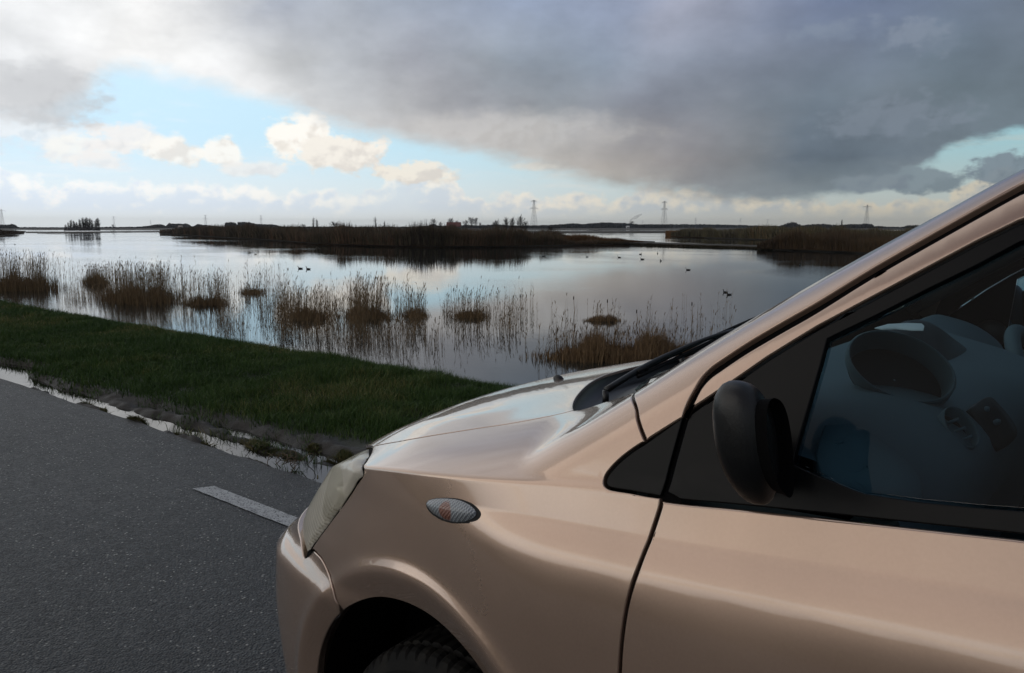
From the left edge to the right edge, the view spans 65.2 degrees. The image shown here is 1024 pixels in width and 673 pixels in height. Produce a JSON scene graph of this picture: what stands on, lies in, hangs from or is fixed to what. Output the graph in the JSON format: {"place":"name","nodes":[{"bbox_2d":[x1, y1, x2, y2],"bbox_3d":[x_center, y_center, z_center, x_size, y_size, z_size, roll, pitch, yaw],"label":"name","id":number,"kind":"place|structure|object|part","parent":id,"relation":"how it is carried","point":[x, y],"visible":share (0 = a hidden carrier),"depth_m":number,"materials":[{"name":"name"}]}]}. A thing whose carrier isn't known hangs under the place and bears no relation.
{"place":"outdoors","nodes":[
{"label":"outdoors","id":0,"kind":"place"},
{"bbox_2d":[26,231,159,232],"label":"mud bank","id":1,"kind":"structure","parent":0,"point":[89,231],"depth_m":515.71,"materials":[{"name":"soil"}]},
{"bbox_2d":[64,222,100,230],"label":"undergrowth","id":2,"kind":"object","parent":1,"relation":"on","point":[78,228],"visible":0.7,"depth_m":623.70,"materials":[{"name":"black plant"}]},
{"bbox_2d":[0,378,321,672],"bbox_3d":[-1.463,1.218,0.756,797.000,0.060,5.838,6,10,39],"label":"road","id":3,"kind":"structure","parent":0,"point":[125,547],"depth_m":3.22,"materials":[{"name":"grey asphalt"}]},
{"bbox_2d":[193,486,297,525],"bbox_3d":[-1.159,0.786,3.656,1.000,0.001,0.093,6,10,39],"label":"road marking","id":4,"kind":"object","parent":3,"relation":"on","point":[268,512],"visible":0.76,"depth_m":3.69,"materials":[{"name":"paint"}]},
{"bbox_2d":[276,169,1023,672],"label":"car","id":5,"kind":"object","parent":3,"relation":"on","point":[824,475],"visible":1,"depth_m":1.06,"materials":[{"name":"pink paint"}]},
{"bbox_3d":[0.552,0.540,0.760,1.010,0.755,0.082,6,10,39],"label":"door","id":6,"kind":"part","parent":5,"relation":"part of","materials":[{"name":"pink paint"}]},
{"bbox_2d":[875,323,923,330],"bbox_3d":[0.701,-0.018,1.439,0.031,0.014,0.087,-6,10,-39],"label":"paper","id":7,"kind":"object","parent":5,"relation":"on","point":[911,326],"visible":1,"depth_m":1.43,"materials":[{"name":"white paper"}]},
{"bbox_2d":[0,309,493,480],"bbox_3d":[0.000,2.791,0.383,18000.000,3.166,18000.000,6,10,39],"label":"ground","id":8,"kind":"structure","parent":0,"point":[331,445],"depth_m":5.39,"materials":[{"name":"soil"}]},
{"bbox_2d":[98,406,113,412],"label":"grass tuft","id":9,"kind":"object","parent":8,"relation":"on","point":[105,409],"visible":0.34,"depth_m":5.69,"materials":[{"name":"plant"}]},
{"bbox_2d":[126,414,150,424],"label":"grass tuft","id":10,"kind":"object","parent":8,"relation":"on","point":[139,419],"visible":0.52,"depth_m":5.34,"materials":[{"name":"green plant"}]},
{"bbox_2d":[0,363,341,482],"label":"puddle","id":11,"kind":"object","parent":8,"relation":"on","point":[13,373],"visible":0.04,"depth_m":5.09,"materials":[{"name":"black liquid"}]},
{"bbox_2d":[201,439,217,447],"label":"grass tuft","id":12,"kind":"object","parent":8,"relation":"on","point":[204,443],"visible":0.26,"depth_m":4.80,"materials":[{"name":"plant"}]},
{"bbox_2d":[236,438,281,455],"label":"grass tuft","id":13,"kind":"object","parent":8,"relation":"on","point":[252,442],"visible":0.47,"depth_m":4.75,"materials":[{"name":"green plant"}]},
{"bbox_2d":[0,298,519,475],"bbox_3d":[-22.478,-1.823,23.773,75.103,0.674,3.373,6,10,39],"label":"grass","id":14,"kind":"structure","parent":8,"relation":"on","point":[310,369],"depth_m":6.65,"materials":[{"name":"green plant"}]},
{"bbox_2d":[255,448,305,467],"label":"grass tuft","id":15,"kind":"object","parent":8,"relation":"on","point":[284,450],"visible":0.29,"depth_m":4.60,"materials":[{"name":"plant"}]},
{"bbox_2d":[267,450,314,472],"bbox_3d":[-1.217,0.681,4.352,0.223,0.071,0.229,2,8,14],"label":"dead weed","id":16,"kind":"object","parent":8,"relation":"on","point":[292,461],"visible":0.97,"depth_m":4.38,"materials":[{"name":"brown plant"}]},
{"bbox_2d":[304,442,322,452],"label":"grass tuft","id":17,"kind":"object","parent":8,"relation":"on","point":[310,446],"visible":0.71,"depth_m":4.72,"materials":[{"name":"green plant"}]},
{"bbox_2d":[323,448,354,464],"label":"grass tuft","id":18,"kind":"object","parent":8,"relation":"on","point":[345,455],"visible":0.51,"depth_m":4.53,"materials":[{"name":"green plant"}]},
{"bbox_2d":[159,232,654,246],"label":"island","id":19,"kind":"structure","parent":0,"point":[435,246],"depth_m":159.05,"materials":[{"name":"soil"}]},
{"bbox_2d":[160,220,629,245],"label":"scrub","id":20,"kind":"object","parent":19,"relation":"on","point":[415,235],"visible":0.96,"depth_m":149.37,"materials":[{"name":"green plant"}]},
{"bbox_2d":[308,238,591,245],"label":"reed bed","id":21,"kind":"object","parent":19,"relation":"on","point":[388,245],"visible":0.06,"depth_m":151.90,"materials":[{"name":"brown plant"}]},
{"bbox_2d":[502,217,508,227],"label":"bare tree","id":22,"kind":"object","parent":19,"relation":"on","point":[505,223],"visible":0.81,"depth_m":321.45,"materials":[{"name":"black plant"}]},
{"bbox_2d":[509,217,514,227],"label":"bare tree","id":23,"kind":"object","parent":19,"relation":"on","point":[511,224],"visible":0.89,"depth_m":321.55,"materials":[{"name":"black plant"}]},
{"bbox_2d":[516,214,526,228],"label":"bare tree","id":24,"kind":"object","parent":19,"relation":"on","point":[519,224],"visible":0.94,"depth_m":321.29,"materials":[{"name":"black plant"}]},
{"bbox_2d":[563,233,643,241],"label":"reed bed","id":25,"kind":"object","parent":19,"relation":"on","point":[573,236],"visible":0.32,"depth_m":160.41,"materials":[{"name":"brown plant"}]},
{"bbox_2d":[0,227,910,229],"bbox_3d":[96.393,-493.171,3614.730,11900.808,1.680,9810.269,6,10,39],"label":"shore","id":26,"kind":"structure","parent":0,"point":[58,228],"depth_m":1188.81,"materials":[{"name":"soil"}]},
{"bbox_2d":[0,224,154,227],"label":"wood","id":27,"kind":"object","parent":26,"relation":"on","point":[8,226],"visible":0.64,"depth_m":1272.82,"materials":[{"name":"black plant"}]},
{"bbox_2d":[139,223,210,227],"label":"wood","id":28,"kind":"object","parent":26,"relation":"on","point":[170,225],"visible":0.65,"depth_m":1514.96,"materials":[{"name":"black plant"}]},
{"bbox_2d":[225,222,421,227],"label":"wood","id":29,"kind":"object","parent":26,"relation":"on","point":[240,223],"visible":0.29,"depth_m":1204.12,"materials":[{"name":"black plant"}]},
{"bbox_2d":[446,222,460,228],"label":"barn","id":30,"kind":"structure","parent":26,"relation":"on","point":[458,224],"depth_m":871.48,"materials":[{"name":"grey"}]},
{"bbox_2d":[425,224,560,227],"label":"wood","id":31,"kind":"object","parent":26,"relation":"on","point":[529,226],"visible":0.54,"depth_m":1209.56,"materials":[{"name":"black plant"}]},
{"bbox_2d":[530,200,537,225],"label":"pylon","id":32,"kind":"object","parent":26,"relation":"on","point":[534,209],"visible":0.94,"depth_m":1485.67,"materials":[{"name":"silver metal"}]},
{"bbox_2d":[555,222,672,227],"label":"wood","id":33,"kind":"object","parent":26,"relation":"on","point":[602,225],"visible":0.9,"depth_m":1437.03,"materials":[{"name":"black plant"}]},
{"bbox_2d":[661,201,666,222],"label":"pylon","id":34,"kind":"object","parent":26,"relation":"on","point":[664,202],"visible":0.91,"depth_m":1548.02,"materials":[{"name":"silver metal"}]},
{"bbox_2d":[672,224,804,227],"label":"wood","id":35,"kind":"object","parent":26,"relation":"on","point":[706,226],"visible":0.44,"depth_m":1691.86,"materials":[{"name":"black plant"}]},
{"bbox_2d":[779,222,918,227],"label":"wood","id":36,"kind":"object","parent":26,"relation":"on","point":[823,225],"visible":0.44,"depth_m":1258.55,"materials":[{"name":"black plant"}]},
{"bbox_2d":[0,230,1023,385],"bbox_3d":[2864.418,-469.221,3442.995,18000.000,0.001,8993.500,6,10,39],"label":"lake","id":37,"kind":"structure","parent":0,"point":[755,282],"depth_m":50.23,"materials":[{"name":"black liquid"}]},
{"bbox_2d":[0,249,70,292],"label":"reed clump","id":38,"kind":"object","parent":37,"relation":"on","point":[14,282],"visible":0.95,"depth_m":45.54,"materials":[{"name":"brown plant"}]},
{"bbox_2d":[78,263,110,284],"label":"reed clump","id":39,"kind":"object","parent":37,"relation":"on","point":[93,282],"visible":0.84,"depth_m":50.47,"materials":[{"name":"brown plant"}]},
{"bbox_2d":[86,256,190,305],"bbox_3d":[-18.762,-2.878,39.799,8.446,2.115,5.054,6,10,39],"label":"reed clump","id":40,"kind":"object","parent":37,"relation":"on","point":[128,291],"visible":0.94,"depth_m":38.41,"materials":[{"name":"brown plant"}]},
{"bbox_2d":[177,269,238,306],"bbox_3d":[-14.152,-2.338,37.390,3.270,1.702,2.762,-1,8,-5],"label":"reed clump","id":41,"kind":"object","parent":37,"relation":"in","point":[205,301],"visible":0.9,"depth_m":37.12,"materials":[{"name":"brown plant"}]},
{"bbox_2d":[233,281,267,293],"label":"reed clump","id":42,"kind":"object","parent":37,"relation":"on","point":[250,291],"visible":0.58,"depth_m":43.69,"materials":[{"name":"brown plant"}]},
{"bbox_2d":[286,284,337,320],"bbox_3d":[-7.999,-1.397,31.687,2.984,1.387,2.230,6,10,39],"label":"reed clump","id":43,"kind":"object","parent":37,"relation":"on","point":[310,309],"visible":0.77,"depth_m":31.34,"materials":[{"name":"brown plant"}]},
{"bbox_2d":[0,247,736,350],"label":"loose reeds","id":44,"kind":"object","parent":37,"relation":"on","point":[285,312],"visible":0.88,"depth_m":29.48,"materials":[{"name":"brown plant"}]},
{"bbox_2d":[338,272,399,320],"bbox_3d":[-5.736,-1.723,32.077,2.588,1.927,3.330,-3,8,-18],"label":"reed clump","id":45,"kind":"object","parent":37,"relation":"on","point":[371,313],"visible":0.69,"depth_m":31.65,"materials":[{"name":"brown plant"}]},
{"bbox_2d":[402,283,431,318],"bbox_3d":[-3.895,-1.501,32.455,1.374,1.385,2.542,0,8,2],"label":"reed clump","id":46,"kind":"object","parent":37,"relation":"on","point":[414,307],"visible":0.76,"depth_m":32.25,"materials":[{"name":"brown plant"}]},
{"bbox_2d":[453,284,491,318],"bbox_3d":[-1.534,-1.444,32.034,1.816,1.386,1.361,2,8,12],"label":"reed clump","id":47,"kind":"object","parent":37,"relation":"on","point":[468,313],"visible":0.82,"depth_m":31.93,"materials":[{"name":"brown plant"}]},
{"bbox_2d":[584,299,626,321],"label":"reed clump","id":48,"kind":"object","parent":37,"relation":"on","point":[601,318],"visible":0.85,"depth_m":30.74,"materials":[{"name":"brown plant"}]},
{"bbox_2d":[519,320,709,364],"bbox_3d":[3.157,0.084,22.216,5.888,1.033,3.108,1,8,6],"label":"reed clump","id":49,"kind":"object","parent":37,"relation":"on","point":[594,348],"visible":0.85,"depth_m":21.71,"materials":[{"name":"brown plant"}]},
{"bbox_2d":[630,242,868,253],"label":"dam","id":50,"kind":"structure","parent":37,"relation":"on","point":[738,246],"depth_m":140.99,"materials":[{"name":"soil"}]},
{"bbox_2d":[629,242,772,249],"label":"grass strip","id":51,"kind":"object","parent":50,"relation":"on","point":[656,244],"depth_m":142.56,"materials":[{"name":"green plant"}]},
{"bbox_2d":[0,0,1023,226],"label":"sky","id":52,"kind":"structure","parent":0,"point":[134,112],"materials":[{"name":"grey"}]},
{"bbox_2d":[531,231,664,232],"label":"mud bank","id":53,"kind":"structure","parent":0,"point":[609,231],"depth_m":498.57,"materials":[{"name":"soil"}]},
{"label":"island","id":54,"kind":"structure","parent":0,"visible":0},
{"bbox_2d":[665,230,681,236],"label":"reed bed","id":55,"kind":"object","parent":54,"relation":"on","point":[668,233],"visible":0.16,"depth_m":296.83,"materials":[{"name":"brown plant"}]},
{"bbox_2d":[671,223,915,238],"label":"scrub","id":56,"kind":"object","parent":54,"relation":"on","point":[764,232],"visible":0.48,"depth_m":220.27,"materials":[{"name":"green plant"}]},
{"bbox_2d":[756,227,901,251],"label":"scrub","id":57,"kind":"object","parent":54,"relation":"on","point":[840,240],"visible":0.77,"depth_m":115.37,"materials":[{"name":"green plant"}]},
{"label":"shore","id":58,"kind":"structure","parent":0,"visible":0},
{"bbox_2d":[0,229,23,234],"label":"scrub","id":59,"kind":"object","parent":58,"relation":"on","point":[3,232],"visible":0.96,"depth_m":361.38,"materials":[{"name":"black plant"}]}
]}

